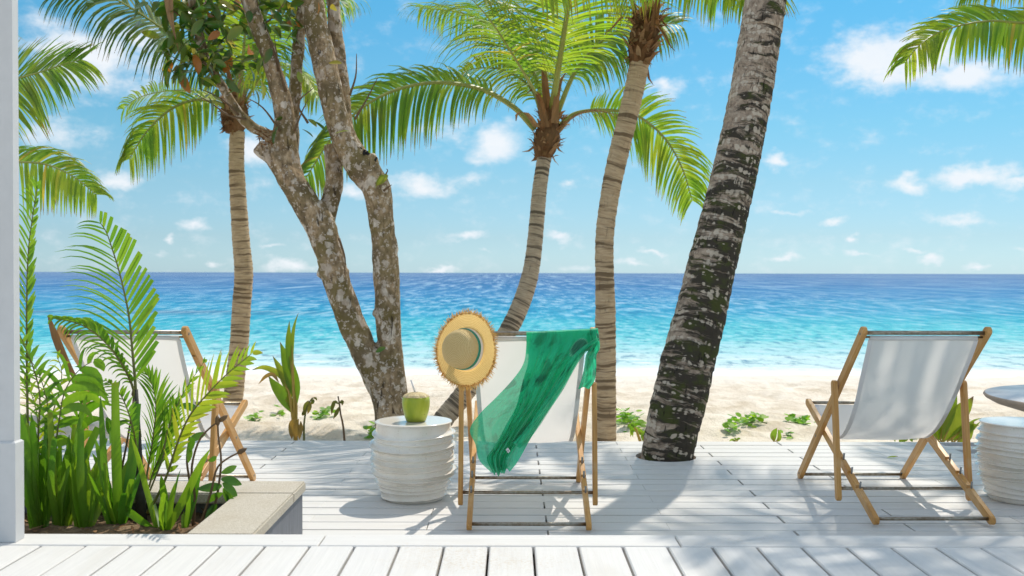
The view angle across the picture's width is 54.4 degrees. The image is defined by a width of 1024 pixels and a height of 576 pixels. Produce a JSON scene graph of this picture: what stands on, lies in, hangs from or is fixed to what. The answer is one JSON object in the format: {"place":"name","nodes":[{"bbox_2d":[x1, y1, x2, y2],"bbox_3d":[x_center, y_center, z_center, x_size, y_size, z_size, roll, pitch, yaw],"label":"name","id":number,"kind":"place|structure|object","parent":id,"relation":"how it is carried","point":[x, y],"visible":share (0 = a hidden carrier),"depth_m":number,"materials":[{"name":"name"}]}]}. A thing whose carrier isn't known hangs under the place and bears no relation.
{"place":"outdoors","nodes":[
{"label":"outdoors","id":0,"kind":"place"},
{"bbox_2d":[0,534,1023,575],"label":"terrace","id":1,"kind":"structure","parent":0,"point":[327,555],"depth_m":3.14,"materials":[{"name":"white wood"}]},
{"bbox_2d":[0,0,23,541],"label":"white post","id":2,"kind":"object","parent":1,"relation":"on","point":[11,486],"visible":1,"depth_m":3.27,"materials":[{"name":"paint"}]},
{"bbox_2d":[18,0,1023,273],"label":"sky","id":3,"kind":"structure","parent":0,"point":[859,172],"materials":[{"name":"blue"}]},
{"bbox_2d":[19,272,1023,377],"bbox_3d":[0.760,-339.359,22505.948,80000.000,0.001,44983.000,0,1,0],"label":"sea","id":4,"kind":"structure","parent":0,"point":[793,324],"depth_m":61.23,"materials":[{"name":"blue liquid"}]},
{"bbox_2d":[20,373,1023,441],"bbox_3d":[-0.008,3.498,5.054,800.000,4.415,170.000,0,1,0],"label":"beach","id":5,"kind":"structure","parent":0,"point":[775,398],"depth_m":13.36,"materials":[{"name":"beige sand"}]},
{"bbox_2d":[18,19,113,218],"bbox_3d":[-5.091,-0.744,8.640,2.966,4.642,2.177,1,1,44],"label":"palm tree","id":6,"kind":"object","parent":5,"relation":"on","point":[69,190],"visible":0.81,"depth_m":8.50,"materials":[{"name":"green plant"}]},
{"bbox_2d":[38,0,370,405],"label":"palm tree","id":7,"kind":"object","parent":5,"relation":"on","point":[149,145],"visible":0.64,"depth_m":11.06,"materials":[{"name":"green plant"}]},
{"bbox_2d":[86,0,407,428],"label":"lichen tree","id":8,"kind":"object","parent":5,"relation":"on","point":[379,363],"visible":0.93,"depth_m":8.44,"materials":[{"name":"brown plant"}]},
{"bbox_2d":[243,410,263,421],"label":"beach creeper","id":9,"kind":"object","parent":5,"relation":"on","point":[251,416],"visible":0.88,"depth_m":10.63,"materials":[{"name":"green plant"}]},
{"bbox_2d":[253,315,302,440],"bbox_3d":[-1.974,0.776,8.362,0.470,1.138,0.201,0,1,0],"label":"coconut sprout","id":10,"kind":"object","parent":5,"relation":"on","point":[287,393],"visible":0.98,"depth_m":8.38,"materials":[{"name":"green plant"}]},
{"bbox_2d":[274,405,284,415],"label":"beach creeper","id":11,"kind":"object","parent":5,"relation":"on","point":[281,412],"visible":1,"depth_m":10.92,"materials":[{"name":"green plant"}]},
{"bbox_2d":[302,397,316,440],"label":"wilted plant","id":12,"kind":"object","parent":5,"relation":"on","point":[307,406],"visible":0.95,"depth_m":8.31,"materials":[{"name":"green plant"}]},
{"bbox_2d":[312,406,334,419],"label":"beach creeper","id":13,"kind":"object","parent":5,"relation":"on","point":[325,411],"visible":0.91,"depth_m":10.65,"materials":[{"name":"green plant"}]},
{"bbox_2d":[331,396,345,440],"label":"wilted plant","id":14,"kind":"object","parent":5,"relation":"on","point":[337,410],"visible":0.92,"depth_m":8.31,"materials":[{"name":"green plant"}]},
{"bbox_2d":[363,421,374,438],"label":"beach creeper","id":15,"kind":"object","parent":5,"relation":"on","point":[372,429],"visible":0.81,"depth_m":8.96,"materials":[{"name":"green plant"}]},
{"bbox_2d":[288,0,712,425],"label":"palm tree","id":16,"kind":"object","parent":5,"relation":"on","point":[520,65],"visible":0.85,"depth_m":10.24,"materials":[{"name":"green plant"}]},
{"bbox_2d":[40,440,1023,537],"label":"deck","id":17,"kind":"structure","parent":5,"relation":"on","point":[739,488],"depth_m":5.48,"materials":[{"name":"white wood"}]},
{"bbox_2d":[57,325,255,480],"bbox_3d":[-1.840,0.652,5.233,0.700,0.955,1.159,0,1,3],"label":"deck chair","id":18,"kind":"object","parent":17,"relation":"on","point":[167,357],"visible":0.47,"depth_m":4.97,"materials":[{"name":"white fabric"}]},
{"bbox_2d":[24,481,305,533],"bbox_3d":[-1.816,0.988,3.807,1.872,0.320,0.887,0,1,0],"label":"planter box","id":19,"kind":"object","parent":17,"relation":"on","point":[263,507],"visible":0.31,"depth_m":3.85,"materials":[{"name":"concrete"}]},
{"bbox_2d":[20,413,59,528],"bbox_3d":[-1.838,0.705,3.874,0.148,0.467,0.249,0,1,-23],"label":"strap leaf plant","id":20,"kind":"object","parent":19,"relation":"on","point":[36,496],"visible":0.81,"depth_m":3.81,"materials":[{"name":"green plant"}]},
{"bbox_2d":[19,176,110,523],"bbox_3d":[-1.818,0.250,4.077,0.473,1.370,0.454,0,1,0],"label":"areca palm","id":21,"kind":"object","parent":19,"relation":"on","point":[87,379],"visible":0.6,"depth_m":3.92,"materials":[{"name":"green plant"}]},
{"bbox_2d":[47,400,98,526],"bbox_3d":[-1.777,0.674,3.911,0.244,0.528,0.206,1,1,29],"label":"strap leaf plant","id":22,"kind":"object","parent":19,"relation":"on","point":[59,498],"visible":0.73,"depth_m":3.87,"materials":[{"name":"green plant"}]},
{"bbox_2d":[64,428,107,528],"bbox_3d":[-1.651,0.740,3.900,0.154,0.402,0.188,0,1,0],"label":"strap leaf plant","id":23,"kind":"object","parent":19,"relation":"on","point":[85,505],"visible":0.9,"depth_m":3.85,"materials":[{"name":"green plant"}]},
{"bbox_2d":[88,382,145,523],"bbox_3d":[-1.551,0.640,3.864,0.252,0.571,0.222,0,1,0],"label":"strap leaf plant","id":24,"kind":"object","parent":19,"relation":"on","point":[125,485],"visible":0.94,"depth_m":3.82,"materials":[{"name":"green plant"}]},
{"bbox_2d":[105,392,195,468],"bbox_3d":[-1.456,0.670,4.013,0.391,0.538,0.059,0,1,-2],"label":"twiggy seedling","id":25,"kind":"object","parent":19,"relation":"on","point":[108,424],"visible":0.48,"depth_m":4.01,"materials":[{"name":"green plant"}]},
{"bbox_2d":[94,437,209,530],"bbox_3d":[-1.404,0.759,3.878,0.404,0.388,0.183,0,1,18],"label":"strap leaf plant","id":26,"kind":"object","parent":19,"relation":"in","point":[165,516],"visible":0.91,"depth_m":3.85,"materials":[{"name":"green plant"}]},
{"bbox_2d":[47,211,261,519],"bbox_3d":[-1.333,0.334,3.909,0.902,1.269,0.403,0,1,9],"label":"areca palm","id":27,"kind":"object","parent":19,"relation":"on","point":[171,420],"visible":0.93,"depth_m":3.94,"materials":[{"name":"plant"}]},
{"bbox_2d":[181,468,202,527],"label":"strap leaf plant","id":28,"kind":"object","parent":19,"relation":"in","point":[186,516],"visible":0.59,"depth_m":3.90,"materials":[{"name":"green plant"}]},
{"bbox_2d":[186,421,204,480],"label":"twiggy seedling","id":29,"kind":"object","parent":19,"relation":"on","point":[196,437],"visible":0.41,"depth_m":3.98,"materials":[{"name":"green plant"}]},
{"bbox_2d":[188,415,227,525],"bbox_3d":[-1.204,0.727,3.939,0.164,0.452,0.036,0,1,0],"label":"twiggy seedling","id":30,"kind":"object","parent":19,"relation":"in","point":[191,443],"visible":0.94,"depth_m":3.93,"materials":[{"name":"green plant"}]},
{"bbox_2d":[197,415,241,519],"bbox_3d":[-1.153,0.725,3.925,0.172,0.447,0.068,0,1,-17],"label":"twiggy seedling","id":31,"kind":"object","parent":19,"relation":"in","point":[229,489],"visible":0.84,"depth_m":3.93,"materials":[{"name":"green plant"}]},
{"bbox_2d":[200,448,246,522],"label":"twiggy seedling","id":32,"kind":"object","parent":19,"relation":"in","point":[241,450],"visible":0.94,"depth_m":3.90,"materials":[{"name":"plant"}]},
{"bbox_2d":[368,415,457,503],"bbox_3d":[-0.529,0.919,5.352,0.476,0.418,0.482,0,1,0],"label":"ceramic stool","id":33,"kind":"object","parent":17,"relation":"on","point":[412,463],"visible":0.98,"depth_m":5.17,"materials":[{"name":"white ceramic"}]},
{"bbox_2d":[402,392,429,422],"bbox_3d":[-0.513,0.634,5.322,0.149,0.156,0.149,0,1,0],"label":"green coconut","id":34,"kind":"object","parent":33,"relation":"on","point":[415,405],"visible":1,"depth_m":5.26,"materials":[{"name":"green food"}]},
{"bbox_2d":[458,327,597,530],"bbox_3d":[0.081,0.657,5.199,0.700,0.955,1.159,0,1,0],"label":"deck chair","id":35,"kind":"object","parent":17,"relation":"on","point":[560,422],"visible":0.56,"depth_m":4.99,"materials":[{"name":"fabric"}]},
{"bbox_2d":[431,308,498,390],"bbox_3d":[-0.234,0.280,4.571,0.389,0.389,0.112,1,-5,34],"label":"straw hat","id":36,"kind":"object","parent":35,"relation":"hanging from","point":[465,343],"visible":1,"depth_m":4.55,"materials":[{"name":"beige wicker"}]},
{"bbox_2d":[470,328,599,475],"bbox_3d":[0.106,0.537,4.666,0.610,0.700,0.105,0,1,0],"label":"green scarf","id":37,"kind":"object","parent":35,"relation":"on","point":[507,422],"visible":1,"depth_m":4.67,"materials":[{"name":"green fabric"}]},
{"bbox_2d":[797,326,995,524],"bbox_3d":[2.015,0.659,5.319,0.700,0.955,1.159,0,1,-1],"label":"deck chair","id":38,"kind":"object","parent":17,"relation":"on","point":[909,387],"visible":1,"depth_m":5.09,"materials":[{"name":"white fabric"}]},
{"bbox_2d":[972,416,1023,504],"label":"ceramic stool","id":39,"kind":"object","parent":17,"relation":"on","point":[999,455],"visible":1,"depth_m":5.23,"materials":[{"name":"white ceramic"}]},
{"bbox_2d":[983,385,1023,411],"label":"round table","id":40,"kind":"object","parent":17,"relation":"on","point":[1011,396],"visible":1,"depth_m":4.01,"materials":[{"name":"white wood"}]},
{"bbox_2d":[616,407,643,423],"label":"beach creeper","id":41,"kind":"object","parent":5,"relation":"on","point":[623,415],"visible":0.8,"depth_m":10.04,"materials":[{"name":"green plant"}]},
{"bbox_2d":[621,416,646,432],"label":"beach creeper","id":42,"kind":"object","parent":5,"relation":"on","point":[640,422],"visible":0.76,"depth_m":9.71,"materials":[{"name":"green plant"}]},
{"bbox_2d":[629,421,644,440],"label":"leafy shoot","id":43,"kind":"object","parent":5,"relation":"on","point":[634,428],"visible":0.58,"depth_m":7.93,"materials":[{"name":"green plant"}]},
{"bbox_2d":[500,0,797,440],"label":"palm tree","id":44,"kind":"object","parent":5,"relation":"on","point":[645,20],"visible":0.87,"depth_m":8.37,"materials":[{"name":"green plant"}]},
{"bbox_2d":[640,0,786,461],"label":"palm tree","id":45,"kind":"object","parent":5,"relation":"on","point":[680,396],"visible":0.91,"depth_m":6.56,"materials":[{"name":"grey plant"}]},
{"bbox_2d":[722,419,742,432],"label":"beach creeper","id":46,"kind":"object","parent":5,"relation":"on","point":[729,423],"visible":1,"depth_m":9.01,"materials":[{"name":"green plant"}]},
{"bbox_2d":[727,411,768,426],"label":"beach creeper","id":47,"kind":"object","parent":5,"relation":"on","point":[754,418],"visible":0.95,"depth_m":9.79,"materials":[{"name":"green plant"}]},
{"bbox_2d":[770,428,781,441],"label":"leafy shoot","id":48,"kind":"object","parent":5,"relation":"on","point":[773,435],"visible":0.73,"depth_m":7.74,"materials":[{"name":"green plant"}]},
{"bbox_2d":[779,428,793,438],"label":"beach creeper","id":49,"kind":"object","parent":5,"relation":"on","point":[787,434],"visible":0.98,"depth_m":8.97,"materials":[{"name":"green plant"}]},
{"bbox_2d":[785,413,815,424],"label":"beach creeper","id":50,"kind":"object","parent":5,"relation":"on","point":[792,418],"visible":1,"depth_m":10.00,"materials":[{"name":"green plant"}]},
{"bbox_2d":[894,396,980,441],"bbox_3d":[3.480,1.090,8.138,0.773,0.579,0.093,0,1,-6],"label":"coconut sprout","id":51,"kind":"object","parent":5,"relation":"on","point":[949,429],"visible":0.41,"depth_m":8.13,"materials":[{"name":"green plant"}]},
{"bbox_2d":[883,0,1023,87],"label":"palm tree","id":52,"kind":"object","parent":5,"relation":"on","point":[1006,32],"visible":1,"depth_m":7.77,"materials":[{"name":"green plant"}]}
]}

